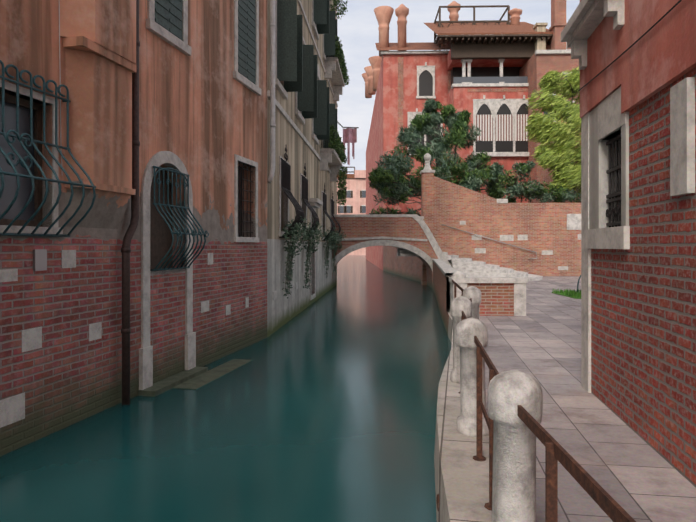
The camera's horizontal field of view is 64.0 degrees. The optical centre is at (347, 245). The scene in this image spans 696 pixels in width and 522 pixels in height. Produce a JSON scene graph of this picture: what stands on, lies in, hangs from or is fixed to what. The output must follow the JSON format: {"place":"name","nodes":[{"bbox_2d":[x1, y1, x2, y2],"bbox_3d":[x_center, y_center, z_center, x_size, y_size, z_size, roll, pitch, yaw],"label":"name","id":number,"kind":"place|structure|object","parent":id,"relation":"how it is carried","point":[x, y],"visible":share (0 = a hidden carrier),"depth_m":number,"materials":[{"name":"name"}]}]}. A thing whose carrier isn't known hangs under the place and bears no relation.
{"place":"outdoors","nodes":[
{"label":"outdoors","id":0,"kind":"place"},
{"bbox_2d":[0,255,451,521],"bbox_3d":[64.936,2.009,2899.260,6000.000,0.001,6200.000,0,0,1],"label":"canal water","id":1,"kind":"structure","parent":0,"point":[322,408],"depth_m":5.82,"materials":[{"name":"teal liquid"}]},
{"bbox_2d":[0,0,266,456],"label":"salmon building","id":2,"kind":"structure","parent":1,"relation":"on","point":[202,114],"depth_m":6.84,"materials":[{"name":"orange"}]},
{"bbox_2d":[59,0,62,175],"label":"cable","id":3,"kind":"object","parent":2,"relation":"attached to","point":[60,80],"visible":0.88,"depth_m":6.04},
{"bbox_2d":[0,60,208,270],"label":"window grilles","id":4,"kind":"object","parent":2,"relation":"attached to","point":[21,161],"visible":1,"depth_m":5.74,"materials":[{"name":"metal"}]},
{"bbox_2d":[0,0,260,427],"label":"stone trim","id":5,"kind":"structure","parent":2,"relation":"attached to","point":[167,21],"depth_m":7.69,"materials":[{"name":"grey stone"}]},
{"bbox_2d":[121,0,139,404],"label":"dark downpipe","id":6,"kind":"object","parent":2,"relation":"attached to","point":[126,251],"visible":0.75,"depth_m":7.07,"materials":[{"name":"black metal"}]},
{"bbox_2d":[137,359,252,396],"bbox_3d":[-2.241,2.174,8.582,0.620,0.470,2.466,0,0,13],"label":"stone landing step","id":7,"kind":"object","parent":2,"relation":"on","point":[195,378],"visible":0.36,"depth_m":8.23,"materials":[{"name":"stone"}]},
{"bbox_2d":[238,162,252,236],"bbox_3d":[-2.064,-0.887,11.012,0.032,1.450,0.915,0,0,13],"label":"grill","id":8,"kind":"object","parent":2,"relation":"attached to","point":[247,211],"visible":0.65,"depth_m":11.06,"materials":[{"name":"metal"}]},
{"bbox_2d":[267,0,336,336],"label":"cream building","id":9,"kind":"structure","parent":1,"relation":"on","point":[282,309],"depth_m":15.48,"materials":[{"name":"beige paint"}]},
{"bbox_2d":[267,0,275,182],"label":"white downpipe","id":10,"kind":"object","parent":9,"relation":"attached to","point":[272,91],"visible":0.96,"depth_m":12.17,"materials":[{"name":"metal"}]},
{"bbox_2d":[267,0,344,299],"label":"cream building trim","id":11,"kind":"structure","parent":9,"relation":"attached to","point":[297,71],"depth_m":16.78,"materials":[{"name":"grey stone"}]},
{"bbox_2d":[279,34,342,240],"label":"window grilles","id":12,"kind":"object","parent":9,"relation":"attached to","point":[286,176],"visible":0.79,"depth_m":16.63,"materials":[{"name":"metal"}]},
{"bbox_2d":[282,0,349,297],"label":"hanging plants","id":13,"kind":"object","parent":9,"relation":"attached to","point":[340,194],"visible":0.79,"depth_m":21.39,"materials":[{"name":"green plant"}]},
{"bbox_2d":[343,128,356,164],"bbox_3d":[0.093,-5.109,28.892,0.722,1.938,0.196,0,0,1],"label":"flag","id":14,"kind":"object","parent":9,"relation":"on","point":[349,135],"visible":0.92,"depth_m":28.86,"materials":[{"name":"red fabric"}]},
{"bbox_2d":[337,170,365,254],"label":"building","id":15,"kind":"structure","parent":1,"relation":"on","point":[356,185],"depth_m":111.97,"materials":[{"name":"pink paint"}]},
{"bbox_2d":[337,167,365,212],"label":"windows","id":16,"kind":"structure","parent":15,"relation":"attached to","point":[345,209],"depth_m":111.94,"materials":[{"name":"grey glass"}]},
{"bbox_2d":[331,214,450,287],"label":"bridge","id":17,"kind":"structure","parent":0,"point":[400,227],"depth_m":25.94,"materials":[{"name":"brown brick"}]},
{"bbox_2d":[397,247,542,280],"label":"bridge stairs","id":18,"kind":"structure","parent":17,"relation":"attached to","point":[468,267],"depth_m":25.28,"materials":[{"name":"grey stone"}]},
{"bbox_2d":[383,246,420,281],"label":"canal wall","id":19,"kind":"structure","parent":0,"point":[408,267],"depth_m":35.89,"materials":[{"name":"brick"}]},
{"bbox_2d":[337,0,579,173],"label":"sky","id":20,"kind":"structure","parent":0,"point":[358,31],"materials":[{"name":"white"}]},
{"bbox_2d":[449,271,527,315],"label":"wall","id":21,"kind":"structure","parent":0,"point":[497,299],"depth_m":12.33,"materials":[{"name":"brown brick"}]},
{"bbox_2d":[420,153,580,284],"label":"garden wall","id":22,"kind":"structure","parent":0,"point":[542,226],"depth_m":28.11,"materials":[{"name":"brown brick"}]},
{"bbox_2d":[442,224,536,258],"bbox_3d":[7.111,-0.183,28.066,4.796,1.772,0.146,0,0,1],"label":"bridge handrail","id":23,"kind":"object","parent":22,"relation":"attached to","point":[493,239],"visible":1,"depth_m":28.00,"materials":[{"name":"brown metal"}]},
{"bbox_2d":[432,276,695,521],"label":"pavement","id":24,"kind":"structure","parent":0,"point":[632,473],"depth_m":4.50,"materials":[{"name":"stone"}]},
{"bbox_2d":[368,177,420,215],"bbox_3d":[3.148,-1.190,30.936,4.169,5.613,1.488,0,0,1],"label":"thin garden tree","id":25,"kind":"object","parent":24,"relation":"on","point":[388,194],"visible":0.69,"depth_m":30.90,"materials":[{"name":"green plant"}]},
{"bbox_2d":[366,98,505,205],"bbox_3d":[5.193,-4.055,34.475,10.774,11.343,5.670,0,0,-24],"label":"garden tree","id":26,"kind":"object","parent":24,"relation":"on","point":[392,170],"visible":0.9,"depth_m":34.09,"materials":[{"name":"green plant"}]},
{"bbox_2d":[436,494,438,511],"bbox_3d":[0.650,1.839,3.974,0.023,0.124,0.124,0,0,1],"label":"mooring ring","id":27,"kind":"object","parent":24,"relation":"on","point":[437,499],"visible":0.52,"depth_m":3.98,"materials":[{"name":"grey metal"}]},
{"bbox_2d":[432,259,457,312],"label":"canal parapet","id":28,"kind":"structure","parent":24,"relation":"on","point":[443,271],"depth_m":16.56,"materials":[{"name":"brick"}]},
{"bbox_2d":[366,49,528,269],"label":"palazzo walls","id":29,"kind":"structure","parent":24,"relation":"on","point":[383,133],"depth_m":43.88,"materials":[{"name":"paint"}]},
{"bbox_2d":[396,57,527,153],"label":"palazzo brick patches","id":30,"kind":"object","parent":29,"relation":"attached to","point":[400,92],"visible":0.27,"depth_m":43.87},
{"bbox_2d":[375,22,552,49],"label":"roof","id":31,"kind":"structure","parent":29,"relation":"on","point":[485,28],"depth_m":43.32,"materials":[{"name":"orange tile"}]},
{"bbox_2d":[362,1,521,97],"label":"chimneys","id":32,"kind":"object","parent":31,"relation":"on","point":[383,15],"visible":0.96,"depth_m":45.57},
{"bbox_2d":[381,5,552,156],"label":"window trim","id":33,"kind":"structure","parent":29,"relation":"attached to","point":[502,123],"depth_m":40.69,"materials":[{"name":"white stone"}]},
{"bbox_2d":[450,296,471,383],"bbox_3d":[1.302,1.076,6.389,0.264,0.987,0.267,-1,-1,17],"label":"bollard","id":34,"kind":"object","parent":24,"relation":"on","point":[459,305],"visible":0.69,"depth_m":6.31,"materials":[{"name":"stone"}]},
{"bbox_2d":[462,286,480,319],"bbox_3d":[1.756,1.073,7.891,0.282,0.992,0.284,-1,1,-26],"label":"bollard","id":35,"kind":"object","parent":24,"relation":"on","point":[473,293],"visible":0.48,"depth_m":7.79,"materials":[{"name":"stone"}]},
{"bbox_2d":[456,318,488,436],"bbox_3d":[1.039,1.087,4.649,0.280,0.966,0.268,-1,1,19],"label":"bollard","id":36,"kind":"object","parent":24,"relation":"on","point":[468,330],"visible":0.81,"depth_m":4.56,"materials":[{"name":"stone"}]},
{"bbox_2d":[488,370,542,521],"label":"bollard","id":37,"kind":"object","parent":24,"relation":"on","point":[514,473],"visible":0.96,"depth_m":2.59,"materials":[{"name":"stone"}]},
{"bbox_2d":[493,160,580,202],"bbox_3d":[11.624,-1.602,31.261,6.700,6.439,2.486,0,0,1],"label":"garden shrub","id":38,"kind":"object","parent":24,"relation":"on","point":[528,190],"visible":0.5,"depth_m":30.99,"materials":[{"name":"green plant"}]},
{"bbox_2d":[452,280,635,521],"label":"railing","id":39,"kind":"object","parent":24,"relation":"on","point":[599,495],"visible":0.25,"depth_m":2.07,"materials":[{"name":"brown metal"}]},
{"bbox_2d":[519,0,580,202],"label":"brick house","id":40,"kind":"structure","parent":24,"relation":"on","point":[535,68],"depth_m":38.96,"materials":[{"name":"brown brick"}]},
{"bbox_2d":[535,20,574,118],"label":"house brick trim","id":41,"kind":"structure","parent":40,"relation":"attached to","point":[567,51],"depth_m":38.50,"materials":[{"name":"white stone"}]},
{"bbox_2d":[524,67,580,202],"bbox_3d":[12.914,-4.643,32.779,5.668,12.556,4.151,0,0,-27],"label":"tree","id":42,"kind":"object","parent":24,"relation":"on","point":[560,151],"visible":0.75,"depth_m":32.06,"materials":[{"name":"green plant"}]},
{"bbox_2d":[552,288,580,298],"bbox_3d":[7.694,1.464,17.218,2.122,0.190,2.028,0,0,1],"label":"grass patch","id":43,"kind":"object","parent":24,"relation":"on","point":[574,294],"visible":0.33,"depth_m":17.29,"materials":[{"name":"green plant"}]},
{"bbox_2d":[578,0,695,485],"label":"building","id":44,"kind":"structure","parent":0,"point":[643,337],"depth_m":4.35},
{"bbox_2d":[561,0,694,392],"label":"building trim","id":45,"kind":"structure","parent":44,"relation":"attached to","point":[606,117],"depth_m":5.32,"materials":[{"name":"grey stone"}]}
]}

